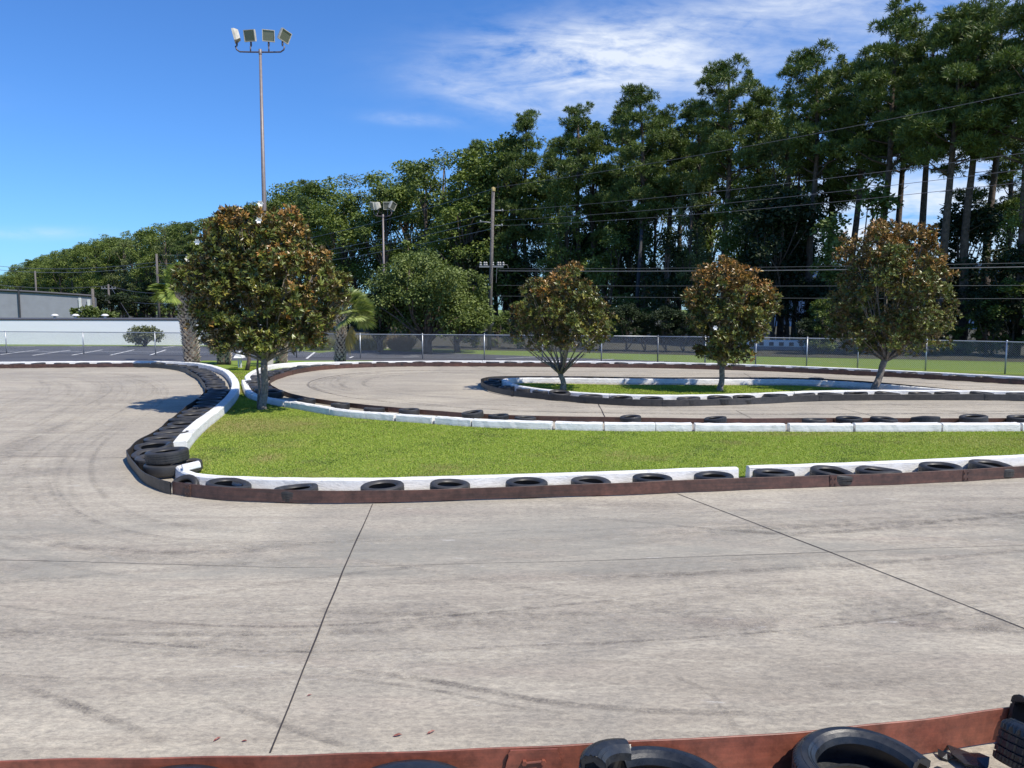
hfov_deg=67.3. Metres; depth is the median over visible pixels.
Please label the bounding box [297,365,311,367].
car tyre
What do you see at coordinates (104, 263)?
broadleaf tree
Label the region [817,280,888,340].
understorey tree
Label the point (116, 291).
understorey tree
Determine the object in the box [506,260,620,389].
magnolia tree
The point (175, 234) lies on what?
broadleaf tree
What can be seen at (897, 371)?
concrete wall
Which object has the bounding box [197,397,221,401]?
car tyre
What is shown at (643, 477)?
car tyre
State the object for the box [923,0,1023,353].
pine tree
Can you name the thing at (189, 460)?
car tyre
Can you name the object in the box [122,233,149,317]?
broadleaf tree
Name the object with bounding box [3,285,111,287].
overhead wire
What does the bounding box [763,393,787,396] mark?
car tyre
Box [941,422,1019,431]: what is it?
concrete block
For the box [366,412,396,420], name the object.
concrete block
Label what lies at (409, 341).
tall grass clump
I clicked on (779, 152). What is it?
broadleaf tree
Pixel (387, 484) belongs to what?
car tyre
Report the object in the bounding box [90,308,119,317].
bush
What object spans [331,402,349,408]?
car tyre
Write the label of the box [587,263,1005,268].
overhead wire
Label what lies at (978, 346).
understorey tree
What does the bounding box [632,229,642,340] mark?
utility pole
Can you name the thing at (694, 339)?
understorey tree
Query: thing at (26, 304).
grey warehouse
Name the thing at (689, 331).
understorey tree
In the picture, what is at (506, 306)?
pine tree
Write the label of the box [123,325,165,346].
round shrub
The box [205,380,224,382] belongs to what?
car tyre
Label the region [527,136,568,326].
broadleaf tree
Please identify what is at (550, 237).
broadleaf tree
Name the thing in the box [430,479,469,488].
car tyre
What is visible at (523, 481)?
car tyre
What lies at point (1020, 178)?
pine tree
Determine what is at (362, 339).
tall grass clump
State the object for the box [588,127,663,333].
broadleaf tree
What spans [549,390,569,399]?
car tyre
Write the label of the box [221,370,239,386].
concrete wall
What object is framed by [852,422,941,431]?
concrete block
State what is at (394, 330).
understorey tree
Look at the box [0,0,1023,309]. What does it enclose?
sky
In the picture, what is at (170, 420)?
car tyre
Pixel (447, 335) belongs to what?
understorey tree
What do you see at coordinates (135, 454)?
car tyre
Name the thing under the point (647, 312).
understorey tree
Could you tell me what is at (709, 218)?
pine tree
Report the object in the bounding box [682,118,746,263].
broadleaf tree
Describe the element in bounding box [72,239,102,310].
broadleaf tree
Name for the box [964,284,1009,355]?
understorey tree
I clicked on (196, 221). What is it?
broadleaf tree
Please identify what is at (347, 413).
concrete block
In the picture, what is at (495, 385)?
car tyre
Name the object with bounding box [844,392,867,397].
car tyre
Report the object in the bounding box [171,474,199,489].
car tyre
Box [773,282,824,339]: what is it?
understorey tree
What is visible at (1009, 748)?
tyre
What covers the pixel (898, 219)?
pine tree
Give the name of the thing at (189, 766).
car tyre
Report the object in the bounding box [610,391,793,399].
concrete wall
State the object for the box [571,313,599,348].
understorey tree
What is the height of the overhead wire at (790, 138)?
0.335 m
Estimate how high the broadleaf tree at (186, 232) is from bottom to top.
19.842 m
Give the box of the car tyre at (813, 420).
[802,418,826,422]
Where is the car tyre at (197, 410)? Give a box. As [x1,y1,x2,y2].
[181,409,208,413]
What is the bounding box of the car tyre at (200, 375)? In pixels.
[199,374,216,376]
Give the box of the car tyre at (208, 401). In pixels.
[196,400,220,404]
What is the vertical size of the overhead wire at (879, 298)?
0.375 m
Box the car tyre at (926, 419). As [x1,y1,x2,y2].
[910,416,940,422]
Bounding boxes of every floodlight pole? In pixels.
[231,28,291,364]
[370,201,396,348]
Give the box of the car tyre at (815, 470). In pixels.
[809,465,853,485]
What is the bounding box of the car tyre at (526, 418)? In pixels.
[514,415,535,420]
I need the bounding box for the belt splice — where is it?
[505,748,561,767]
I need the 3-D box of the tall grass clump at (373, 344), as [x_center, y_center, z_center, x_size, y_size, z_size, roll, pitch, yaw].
[-8.698,-2.556,48.271,2.155,0.826,1.911,0,6,0]
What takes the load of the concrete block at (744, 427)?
on the track
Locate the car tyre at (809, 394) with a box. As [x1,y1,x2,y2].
[793,393,815,399]
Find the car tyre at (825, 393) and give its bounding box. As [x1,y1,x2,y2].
[817,392,839,398]
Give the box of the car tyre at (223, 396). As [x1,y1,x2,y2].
[201,395,225,399]
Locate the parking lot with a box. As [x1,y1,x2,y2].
[0,346,1023,376]
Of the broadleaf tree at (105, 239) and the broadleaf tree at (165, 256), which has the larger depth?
the broadleaf tree at (105, 239)
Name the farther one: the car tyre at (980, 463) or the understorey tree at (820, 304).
the understorey tree at (820, 304)
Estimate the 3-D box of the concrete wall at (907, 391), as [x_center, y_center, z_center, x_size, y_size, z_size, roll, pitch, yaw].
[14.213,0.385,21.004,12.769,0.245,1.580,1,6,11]
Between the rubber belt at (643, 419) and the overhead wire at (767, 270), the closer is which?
the rubber belt at (643, 419)
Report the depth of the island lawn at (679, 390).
24.36 m
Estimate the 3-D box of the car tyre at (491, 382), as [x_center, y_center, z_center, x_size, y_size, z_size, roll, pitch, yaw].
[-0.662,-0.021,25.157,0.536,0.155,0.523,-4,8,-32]
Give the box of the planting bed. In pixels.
[200,361,353,366]
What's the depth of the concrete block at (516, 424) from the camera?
16.16 m
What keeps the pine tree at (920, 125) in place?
on the forest floor
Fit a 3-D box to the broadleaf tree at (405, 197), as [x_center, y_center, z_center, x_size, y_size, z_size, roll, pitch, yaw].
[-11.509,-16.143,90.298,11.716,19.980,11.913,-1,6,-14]
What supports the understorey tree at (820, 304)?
on the forest floor
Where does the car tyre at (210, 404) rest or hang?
on the track
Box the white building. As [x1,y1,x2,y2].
[0,314,252,344]
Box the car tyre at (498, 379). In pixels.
[488,378,502,382]
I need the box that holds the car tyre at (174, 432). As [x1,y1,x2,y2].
[153,430,188,438]
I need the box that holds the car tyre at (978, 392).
[969,391,993,398]
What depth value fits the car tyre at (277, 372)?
28.34 m
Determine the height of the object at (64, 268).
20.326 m
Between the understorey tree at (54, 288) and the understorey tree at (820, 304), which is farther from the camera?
the understorey tree at (54, 288)
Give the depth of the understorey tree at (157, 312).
124.44 m
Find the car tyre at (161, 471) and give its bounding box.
[143,461,187,477]
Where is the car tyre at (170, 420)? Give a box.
[168,418,197,422]
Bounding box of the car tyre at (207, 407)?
[188,405,214,410]
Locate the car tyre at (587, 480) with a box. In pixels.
[571,476,610,483]
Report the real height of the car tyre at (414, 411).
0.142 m
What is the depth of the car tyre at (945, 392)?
21.52 m
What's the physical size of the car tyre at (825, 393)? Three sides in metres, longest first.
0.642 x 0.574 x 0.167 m
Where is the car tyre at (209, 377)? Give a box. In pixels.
[200,376,219,378]
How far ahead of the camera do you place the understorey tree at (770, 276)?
51.35 m
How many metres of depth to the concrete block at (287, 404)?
19.58 m
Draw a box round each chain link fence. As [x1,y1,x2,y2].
[0,330,295,355]
[296,333,658,361]
[657,335,1023,373]
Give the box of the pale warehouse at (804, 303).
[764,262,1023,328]
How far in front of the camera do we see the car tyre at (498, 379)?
26.09 m
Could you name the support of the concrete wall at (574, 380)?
on the track
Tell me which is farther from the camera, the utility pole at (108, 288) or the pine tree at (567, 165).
the utility pole at (108, 288)
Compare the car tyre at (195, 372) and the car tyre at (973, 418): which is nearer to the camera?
the car tyre at (973, 418)
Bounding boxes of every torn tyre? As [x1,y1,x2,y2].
[579,738,630,767]
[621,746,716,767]
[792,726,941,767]
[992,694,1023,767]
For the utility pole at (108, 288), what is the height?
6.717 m
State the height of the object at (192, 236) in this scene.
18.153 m
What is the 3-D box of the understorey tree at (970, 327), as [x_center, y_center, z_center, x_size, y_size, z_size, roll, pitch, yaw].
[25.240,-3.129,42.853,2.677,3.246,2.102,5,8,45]
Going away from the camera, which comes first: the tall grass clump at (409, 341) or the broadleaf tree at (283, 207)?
the tall grass clump at (409, 341)
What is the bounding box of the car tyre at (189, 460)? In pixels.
[171,458,202,472]
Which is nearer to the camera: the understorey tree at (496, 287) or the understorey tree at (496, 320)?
the understorey tree at (496, 320)
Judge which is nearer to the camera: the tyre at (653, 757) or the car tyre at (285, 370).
the tyre at (653, 757)
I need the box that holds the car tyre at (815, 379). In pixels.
[808,377,823,379]
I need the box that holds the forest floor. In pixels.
[121,314,1023,361]
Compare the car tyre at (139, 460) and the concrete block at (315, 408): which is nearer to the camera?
the car tyre at (139, 460)
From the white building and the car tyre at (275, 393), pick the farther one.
the white building
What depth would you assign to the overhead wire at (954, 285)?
36.52 m
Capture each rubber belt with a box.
[0,363,133,367]
[0,707,1009,767]
[126,363,205,493]
[172,466,1023,502]
[269,381,1005,423]
[270,362,1023,384]
[481,376,1023,405]
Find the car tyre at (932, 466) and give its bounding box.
[918,461,962,471]
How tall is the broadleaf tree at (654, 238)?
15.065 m
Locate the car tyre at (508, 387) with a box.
[498,385,514,390]
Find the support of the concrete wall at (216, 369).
on the track
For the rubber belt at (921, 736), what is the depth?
4.09 m
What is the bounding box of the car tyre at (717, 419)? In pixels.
[704,416,726,422]
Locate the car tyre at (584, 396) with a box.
[579,394,602,402]
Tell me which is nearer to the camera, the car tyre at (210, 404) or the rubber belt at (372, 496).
the rubber belt at (372, 496)
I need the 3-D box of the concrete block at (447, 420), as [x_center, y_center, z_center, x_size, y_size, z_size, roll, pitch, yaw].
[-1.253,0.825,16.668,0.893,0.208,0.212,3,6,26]
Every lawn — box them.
[189,366,1023,477]
[517,383,849,394]
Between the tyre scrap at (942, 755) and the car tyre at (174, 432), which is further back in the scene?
the car tyre at (174, 432)
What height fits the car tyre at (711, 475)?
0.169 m
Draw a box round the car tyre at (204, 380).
[203,378,222,382]
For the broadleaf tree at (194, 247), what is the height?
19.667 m
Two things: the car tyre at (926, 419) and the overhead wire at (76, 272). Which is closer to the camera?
the car tyre at (926, 419)
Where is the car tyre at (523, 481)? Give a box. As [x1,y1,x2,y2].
[505,477,547,486]
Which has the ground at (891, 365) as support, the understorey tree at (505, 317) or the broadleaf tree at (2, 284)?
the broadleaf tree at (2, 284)
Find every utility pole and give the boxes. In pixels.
[34,271,36,290]
[91,289,94,306]
[101,284,115,311]
[155,254,160,317]
[479,187,507,349]
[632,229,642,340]
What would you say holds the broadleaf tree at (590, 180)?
on the ground at (891, 365)
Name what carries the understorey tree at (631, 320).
on the forest floor
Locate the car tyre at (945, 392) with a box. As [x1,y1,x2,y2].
[934,391,959,393]
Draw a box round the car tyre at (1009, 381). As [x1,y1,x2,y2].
[1006,378,1022,382]
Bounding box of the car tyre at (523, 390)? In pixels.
[516,388,529,391]
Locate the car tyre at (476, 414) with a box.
[461,410,483,418]
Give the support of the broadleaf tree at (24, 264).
on the ground at (891, 365)
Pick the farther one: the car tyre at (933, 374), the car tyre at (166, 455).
the car tyre at (933, 374)
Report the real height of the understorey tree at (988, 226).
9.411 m
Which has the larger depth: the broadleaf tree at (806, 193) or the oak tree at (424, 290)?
the broadleaf tree at (806, 193)
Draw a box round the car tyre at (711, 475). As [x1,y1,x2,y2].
[694,471,733,479]
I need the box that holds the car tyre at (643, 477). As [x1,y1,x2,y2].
[632,473,672,481]
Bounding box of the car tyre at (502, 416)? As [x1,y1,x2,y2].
[488,413,508,419]
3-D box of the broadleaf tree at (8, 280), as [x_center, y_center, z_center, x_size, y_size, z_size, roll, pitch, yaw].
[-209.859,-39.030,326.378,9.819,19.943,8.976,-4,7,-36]
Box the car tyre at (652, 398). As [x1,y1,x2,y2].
[640,396,662,404]
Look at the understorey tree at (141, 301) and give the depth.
121.12 m
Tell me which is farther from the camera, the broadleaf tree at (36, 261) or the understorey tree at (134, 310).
the broadleaf tree at (36, 261)
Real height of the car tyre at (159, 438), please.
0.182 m
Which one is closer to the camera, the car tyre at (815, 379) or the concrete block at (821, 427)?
the concrete block at (821, 427)
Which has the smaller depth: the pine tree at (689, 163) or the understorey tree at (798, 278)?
the understorey tree at (798, 278)
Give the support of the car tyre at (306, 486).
on the track
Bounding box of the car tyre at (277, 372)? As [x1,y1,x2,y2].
[268,371,279,374]
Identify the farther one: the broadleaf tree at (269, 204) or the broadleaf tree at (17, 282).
the broadleaf tree at (17, 282)
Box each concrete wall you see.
[0,361,173,363]
[172,361,225,374]
[173,407,223,448]
[175,465,738,490]
[214,386,239,413]
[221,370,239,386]
[245,360,481,379]
[483,360,740,365]
[502,380,609,397]
[503,378,623,383]
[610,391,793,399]
[624,378,950,389]
[741,364,1023,379]
[745,454,1023,477]
[791,390,1023,394]
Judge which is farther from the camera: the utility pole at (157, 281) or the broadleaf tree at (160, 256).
the broadleaf tree at (160, 256)
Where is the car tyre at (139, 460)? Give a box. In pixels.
[134,454,144,470]
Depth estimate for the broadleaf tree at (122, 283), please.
176.39 m
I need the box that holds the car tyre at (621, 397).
[609,395,632,398]
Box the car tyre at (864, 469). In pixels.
[855,465,901,473]
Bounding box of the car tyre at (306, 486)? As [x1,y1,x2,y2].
[274,483,317,501]
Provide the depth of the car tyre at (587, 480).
10.75 m
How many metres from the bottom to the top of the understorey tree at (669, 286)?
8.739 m
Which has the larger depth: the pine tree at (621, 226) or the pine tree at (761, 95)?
the pine tree at (621, 226)
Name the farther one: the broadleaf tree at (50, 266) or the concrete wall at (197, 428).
the broadleaf tree at (50, 266)
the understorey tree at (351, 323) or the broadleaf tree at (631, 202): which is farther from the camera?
the understorey tree at (351, 323)
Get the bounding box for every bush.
[69,304,102,317]
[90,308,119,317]
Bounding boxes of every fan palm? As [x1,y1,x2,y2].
[145,261,200,362]
[206,323,232,364]
[270,314,287,363]
[321,285,376,361]
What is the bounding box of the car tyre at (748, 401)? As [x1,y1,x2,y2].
[732,395,755,403]
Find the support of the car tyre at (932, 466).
on the track
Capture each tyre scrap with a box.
[938,749,954,760]
[947,745,989,767]
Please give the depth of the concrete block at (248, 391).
22.50 m
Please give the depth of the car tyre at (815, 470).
11.16 m
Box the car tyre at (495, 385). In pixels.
[486,384,501,387]
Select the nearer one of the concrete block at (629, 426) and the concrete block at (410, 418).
the concrete block at (629, 426)
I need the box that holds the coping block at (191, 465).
[181,461,200,470]
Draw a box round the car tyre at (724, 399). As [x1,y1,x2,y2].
[707,395,731,404]
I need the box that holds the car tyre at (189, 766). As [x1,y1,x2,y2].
[160,764,217,767]
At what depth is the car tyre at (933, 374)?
27.66 m
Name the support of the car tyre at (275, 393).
on the track
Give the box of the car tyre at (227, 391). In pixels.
[207,389,229,393]
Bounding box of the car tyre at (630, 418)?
[620,414,640,421]
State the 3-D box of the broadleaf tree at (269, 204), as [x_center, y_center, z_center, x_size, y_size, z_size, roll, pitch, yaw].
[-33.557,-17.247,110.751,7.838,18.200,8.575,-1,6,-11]
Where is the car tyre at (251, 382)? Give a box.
[246,381,260,383]
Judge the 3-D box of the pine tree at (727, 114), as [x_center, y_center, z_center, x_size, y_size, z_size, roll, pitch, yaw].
[16.008,-13.169,56.114,6.412,20.615,6.992,-1,6,-12]
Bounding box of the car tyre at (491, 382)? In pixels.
[484,380,499,383]
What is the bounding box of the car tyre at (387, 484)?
[360,479,403,490]
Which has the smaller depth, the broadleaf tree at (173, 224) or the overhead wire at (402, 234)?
the overhead wire at (402, 234)
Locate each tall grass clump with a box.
[307,336,334,350]
[347,335,373,349]
[361,338,386,349]
[385,333,417,349]
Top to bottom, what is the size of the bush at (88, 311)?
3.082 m
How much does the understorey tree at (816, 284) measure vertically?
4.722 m
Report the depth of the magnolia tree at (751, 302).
22.79 m
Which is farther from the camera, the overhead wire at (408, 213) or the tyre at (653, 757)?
the overhead wire at (408, 213)
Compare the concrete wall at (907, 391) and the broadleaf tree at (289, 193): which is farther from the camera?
the broadleaf tree at (289, 193)
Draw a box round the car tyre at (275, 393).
[260,389,283,397]
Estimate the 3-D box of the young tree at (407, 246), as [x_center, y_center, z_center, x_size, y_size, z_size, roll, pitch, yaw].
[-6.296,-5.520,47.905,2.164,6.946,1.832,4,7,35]
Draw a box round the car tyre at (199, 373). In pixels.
[198,372,215,375]
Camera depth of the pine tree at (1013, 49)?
40.73 m
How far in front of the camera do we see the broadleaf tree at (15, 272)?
310.71 m
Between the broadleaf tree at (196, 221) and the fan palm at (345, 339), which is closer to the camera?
the fan palm at (345, 339)
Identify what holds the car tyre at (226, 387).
on the track
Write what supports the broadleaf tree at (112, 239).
on the ground at (891, 365)
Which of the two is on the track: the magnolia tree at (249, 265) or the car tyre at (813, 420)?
the car tyre at (813, 420)
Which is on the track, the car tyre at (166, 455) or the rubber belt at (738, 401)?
the rubber belt at (738, 401)
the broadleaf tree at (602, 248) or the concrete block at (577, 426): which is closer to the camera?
the concrete block at (577, 426)
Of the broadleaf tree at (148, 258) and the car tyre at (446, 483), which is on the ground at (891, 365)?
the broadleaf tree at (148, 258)
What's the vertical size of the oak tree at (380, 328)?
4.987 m
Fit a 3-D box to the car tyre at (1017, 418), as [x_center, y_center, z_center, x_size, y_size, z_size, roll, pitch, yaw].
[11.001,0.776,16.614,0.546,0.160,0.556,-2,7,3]
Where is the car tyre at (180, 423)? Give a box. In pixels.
[167,421,193,425]
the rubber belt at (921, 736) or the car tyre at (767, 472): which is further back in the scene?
the car tyre at (767, 472)
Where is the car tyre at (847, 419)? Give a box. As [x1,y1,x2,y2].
[835,416,862,423]
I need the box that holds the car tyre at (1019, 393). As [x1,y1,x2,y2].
[1006,392,1023,398]
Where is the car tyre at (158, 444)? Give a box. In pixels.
[133,441,173,451]
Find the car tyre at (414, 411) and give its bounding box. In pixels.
[399,408,419,414]
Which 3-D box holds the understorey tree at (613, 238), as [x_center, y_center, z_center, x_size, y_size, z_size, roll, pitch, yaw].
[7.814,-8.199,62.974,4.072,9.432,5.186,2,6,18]
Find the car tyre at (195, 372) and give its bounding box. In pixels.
[194,370,211,373]
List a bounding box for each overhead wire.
[1,261,160,268]
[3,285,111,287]
[4,265,158,272]
[159,222,479,265]
[163,229,489,268]
[166,213,489,263]
[311,189,490,237]
[494,92,1023,187]
[499,285,1023,285]
[503,153,1022,210]
[503,182,1022,225]
[513,169,1023,219]
[525,266,1023,271]
[558,296,1023,298]
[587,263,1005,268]
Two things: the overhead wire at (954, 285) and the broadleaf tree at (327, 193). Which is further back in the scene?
the broadleaf tree at (327, 193)
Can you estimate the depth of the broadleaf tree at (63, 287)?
235.95 m
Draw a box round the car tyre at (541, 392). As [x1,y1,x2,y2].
[532,390,547,393]
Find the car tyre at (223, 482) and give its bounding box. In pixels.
[205,477,251,487]
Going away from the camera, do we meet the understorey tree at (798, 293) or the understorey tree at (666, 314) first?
the understorey tree at (666, 314)
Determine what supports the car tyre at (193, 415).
on the track
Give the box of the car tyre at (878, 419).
[870,416,897,422]
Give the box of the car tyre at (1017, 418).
[1006,414,1023,422]
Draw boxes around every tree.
[0,263,28,289]
[0,271,15,289]
[4,269,21,289]
[8,270,29,289]
[12,263,28,287]
[20,259,34,290]
[20,261,46,290]
[24,254,48,286]
[27,254,50,290]
[33,260,62,291]
[36,248,70,292]
[44,285,70,292]
[47,258,68,292]
[53,249,85,293]
[57,248,82,293]
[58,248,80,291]
[61,242,93,293]
[69,239,109,293]
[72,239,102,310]
[82,241,127,293]
[86,234,129,291]
[89,291,114,309]
[97,300,121,315]
[100,237,120,317]
[103,238,133,317]
[104,292,138,317]
[106,237,136,317]
[110,290,133,317]
[111,230,139,298]
[117,285,144,317]
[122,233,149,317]
[123,223,181,315]
[124,236,149,317]
[125,295,150,317]
[128,237,173,315]
[130,280,155,317]
[132,295,163,317]
[133,230,154,295]
[145,227,187,317]
[145,301,168,317]
[150,224,175,317]
[156,301,178,317]
[157,221,183,277]
[164,224,193,259]
[168,201,353,409]
[170,220,200,255]
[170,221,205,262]
[181,215,221,312]
[185,218,220,242]
[227,296,248,316]
[244,345,250,370]
[254,199,291,288]
[266,180,300,279]
[274,184,347,274]
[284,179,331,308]
[290,176,364,326]
[291,250,314,294]
[308,188,373,329]
[330,173,374,328]
[335,170,424,293]
[346,290,368,330]
[351,268,410,351]
[354,183,413,329]
[363,247,480,353]
[364,159,436,266]
[364,240,395,293]
[386,321,405,338]
[391,240,425,349]
[400,158,454,276]
[409,147,464,267]
[416,169,515,333]
[423,143,529,333]
[433,269,495,352]
[441,325,463,344]
[447,139,493,283]
[459,234,500,334]
[460,301,487,347]
[466,154,532,333]
[472,132,553,333]
[482,279,520,332]
[484,316,509,346]
[488,255,530,333]
[492,146,522,332]
[494,108,553,327]
[498,299,531,348]
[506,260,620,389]
[515,248,549,334]
[521,136,588,334]
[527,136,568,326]
[534,176,588,332]
[537,101,619,309]
[554,221,612,295]
[557,120,629,337]
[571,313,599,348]
[581,174,634,305]
[581,225,632,339]
[584,104,648,335]
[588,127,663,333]
[597,82,690,339]
[603,293,639,341]
[606,302,644,350]
[608,263,635,325]
[615,224,661,337]
[629,174,677,337]
[631,312,660,350]
[639,226,690,342]
[639,295,678,342]
[643,103,714,339]
[647,305,686,351]
[652,122,714,337]
[659,98,742,337]
[667,311,696,351]
[671,176,716,342]
[678,291,698,339]
[680,254,783,390]
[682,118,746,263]
[684,52,783,306]
[684,282,721,343]
[690,230,743,299]
[690,329,708,348]
[714,170,772,276]
[727,102,803,338]
[730,78,801,327]
[735,183,828,339]
[743,86,826,339]
[750,267,782,336]
[768,240,818,339]
[768,261,820,334]
[771,38,875,346]
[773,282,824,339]
[774,152,828,339]
[784,68,876,341]
[791,317,825,353]
[800,277,835,344]
[803,297,848,353]
[806,46,903,340]
[806,172,912,350]
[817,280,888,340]
[823,218,963,389]
[827,0,949,344]
[828,305,873,354]
[834,296,875,353]
[835,260,857,336]
[851,39,940,235]
[868,22,970,256]
[879,295,900,306]
[891,0,1023,352]
[914,193,1007,309]
[918,313,938,354]
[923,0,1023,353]
[925,315,952,354]
[930,256,980,350]
[930,320,966,353]
[944,281,985,352]
[944,300,991,354]
[950,0,1023,348]
[952,116,1023,339]
[955,0,1023,355]
[963,299,1007,354]
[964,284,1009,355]
[968,269,1010,343]
[972,277,1023,355]
[977,241,1023,343]
[997,188,1023,273]
[1001,321,1023,346]
[1015,306,1023,345]
[1018,153,1023,180]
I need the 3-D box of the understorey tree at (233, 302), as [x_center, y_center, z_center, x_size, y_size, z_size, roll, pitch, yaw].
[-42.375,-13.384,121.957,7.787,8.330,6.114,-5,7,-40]
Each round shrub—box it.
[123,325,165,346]
[197,332,210,345]
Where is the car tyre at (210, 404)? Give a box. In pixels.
[192,403,216,407]
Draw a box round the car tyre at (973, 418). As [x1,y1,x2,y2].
[959,414,988,422]
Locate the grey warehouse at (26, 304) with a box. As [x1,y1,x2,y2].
[0,289,96,317]
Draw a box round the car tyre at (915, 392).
[908,391,931,393]
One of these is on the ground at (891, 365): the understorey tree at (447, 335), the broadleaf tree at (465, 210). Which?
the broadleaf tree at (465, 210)
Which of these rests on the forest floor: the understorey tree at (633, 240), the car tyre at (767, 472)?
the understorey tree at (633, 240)
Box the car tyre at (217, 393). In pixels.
[203,392,226,395]
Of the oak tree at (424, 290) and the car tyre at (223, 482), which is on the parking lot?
the oak tree at (424, 290)
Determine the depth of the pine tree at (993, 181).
46.58 m
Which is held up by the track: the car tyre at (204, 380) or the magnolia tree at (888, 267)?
the car tyre at (204, 380)
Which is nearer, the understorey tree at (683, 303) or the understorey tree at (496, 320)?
the understorey tree at (496, 320)
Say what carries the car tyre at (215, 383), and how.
on the track
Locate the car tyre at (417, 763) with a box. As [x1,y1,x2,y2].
[372,759,456,767]
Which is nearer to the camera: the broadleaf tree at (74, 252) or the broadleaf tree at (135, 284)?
the broadleaf tree at (135, 284)
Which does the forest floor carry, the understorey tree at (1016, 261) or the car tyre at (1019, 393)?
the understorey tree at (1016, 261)
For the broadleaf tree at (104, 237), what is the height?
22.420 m
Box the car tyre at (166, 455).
[144,447,189,464]
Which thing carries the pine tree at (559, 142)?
on the forest floor
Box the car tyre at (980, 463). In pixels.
[968,459,1013,477]
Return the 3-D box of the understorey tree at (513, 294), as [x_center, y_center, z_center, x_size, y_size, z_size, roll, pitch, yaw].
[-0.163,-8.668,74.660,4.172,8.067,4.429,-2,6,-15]
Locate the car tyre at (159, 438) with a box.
[143,435,177,442]
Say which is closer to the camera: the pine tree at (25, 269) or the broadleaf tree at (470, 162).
the broadleaf tree at (470, 162)
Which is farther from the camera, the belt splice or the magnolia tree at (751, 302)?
the magnolia tree at (751, 302)
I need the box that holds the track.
[0,366,1023,767]
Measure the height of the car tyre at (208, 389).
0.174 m
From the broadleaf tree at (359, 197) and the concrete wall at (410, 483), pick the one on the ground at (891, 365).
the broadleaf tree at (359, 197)
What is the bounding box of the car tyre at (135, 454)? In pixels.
[131,448,158,460]
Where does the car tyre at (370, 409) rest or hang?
on the track
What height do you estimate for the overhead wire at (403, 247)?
1.598 m
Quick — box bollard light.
[234,351,245,367]
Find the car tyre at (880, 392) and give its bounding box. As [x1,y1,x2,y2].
[874,391,899,393]
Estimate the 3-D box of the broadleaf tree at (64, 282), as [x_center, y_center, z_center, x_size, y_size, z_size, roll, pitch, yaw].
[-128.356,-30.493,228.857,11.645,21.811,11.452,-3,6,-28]
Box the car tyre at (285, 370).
[276,369,289,372]
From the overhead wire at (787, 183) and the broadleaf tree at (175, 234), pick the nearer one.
the overhead wire at (787, 183)
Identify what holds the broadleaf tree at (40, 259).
on the ground at (891, 365)
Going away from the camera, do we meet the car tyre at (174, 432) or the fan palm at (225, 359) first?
the car tyre at (174, 432)
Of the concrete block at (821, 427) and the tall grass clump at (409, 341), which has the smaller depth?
the concrete block at (821, 427)
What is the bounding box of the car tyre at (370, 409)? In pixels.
[364,407,384,411]
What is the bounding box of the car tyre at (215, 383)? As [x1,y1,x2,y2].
[205,382,225,385]
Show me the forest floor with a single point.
(653, 348)
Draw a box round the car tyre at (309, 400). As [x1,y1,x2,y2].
[297,398,315,403]
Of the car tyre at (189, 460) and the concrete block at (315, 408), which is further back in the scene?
the concrete block at (315, 408)
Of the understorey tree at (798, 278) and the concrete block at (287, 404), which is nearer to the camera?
the concrete block at (287, 404)
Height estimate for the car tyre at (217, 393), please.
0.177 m
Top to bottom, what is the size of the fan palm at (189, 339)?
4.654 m
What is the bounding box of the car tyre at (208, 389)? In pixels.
[207,388,225,391]
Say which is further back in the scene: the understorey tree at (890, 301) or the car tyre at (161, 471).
the understorey tree at (890, 301)
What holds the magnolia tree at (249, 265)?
on the lawn at (521, 455)
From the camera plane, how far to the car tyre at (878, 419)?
16.43 m
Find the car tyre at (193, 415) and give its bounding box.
[177,412,204,417]
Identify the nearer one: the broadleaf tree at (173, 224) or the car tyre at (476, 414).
the car tyre at (476, 414)
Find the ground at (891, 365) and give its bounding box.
[0,310,1023,375]
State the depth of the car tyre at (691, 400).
19.99 m
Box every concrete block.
[241,380,256,398]
[251,394,286,406]
[284,401,292,407]
[291,401,333,414]
[330,408,369,418]
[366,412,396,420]
[396,414,435,423]
[435,416,472,426]
[472,418,552,429]
[555,421,602,430]
[604,422,655,430]
[655,422,691,431]
[693,423,785,431]
[787,423,852,431]
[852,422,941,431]
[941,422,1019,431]
[1020,423,1023,430]
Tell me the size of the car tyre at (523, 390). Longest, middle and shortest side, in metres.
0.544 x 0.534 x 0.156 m
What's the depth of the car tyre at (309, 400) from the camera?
20.21 m
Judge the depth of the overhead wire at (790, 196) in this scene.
32.10 m
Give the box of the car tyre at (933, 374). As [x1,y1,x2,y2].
[925,373,942,374]
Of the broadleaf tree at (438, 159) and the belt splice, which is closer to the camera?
the belt splice
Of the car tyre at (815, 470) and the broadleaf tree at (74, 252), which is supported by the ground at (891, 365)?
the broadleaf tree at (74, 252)
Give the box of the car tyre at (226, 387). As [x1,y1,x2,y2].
[204,386,227,392]
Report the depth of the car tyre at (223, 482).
10.51 m
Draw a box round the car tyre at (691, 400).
[676,396,699,404]
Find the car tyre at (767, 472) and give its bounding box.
[752,468,794,476]
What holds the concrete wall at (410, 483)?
on the track
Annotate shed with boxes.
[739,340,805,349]
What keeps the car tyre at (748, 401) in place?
on the track
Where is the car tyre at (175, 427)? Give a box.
[158,425,188,431]
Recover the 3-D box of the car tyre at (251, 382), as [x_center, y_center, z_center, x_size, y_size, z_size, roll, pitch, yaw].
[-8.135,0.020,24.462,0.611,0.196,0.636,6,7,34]

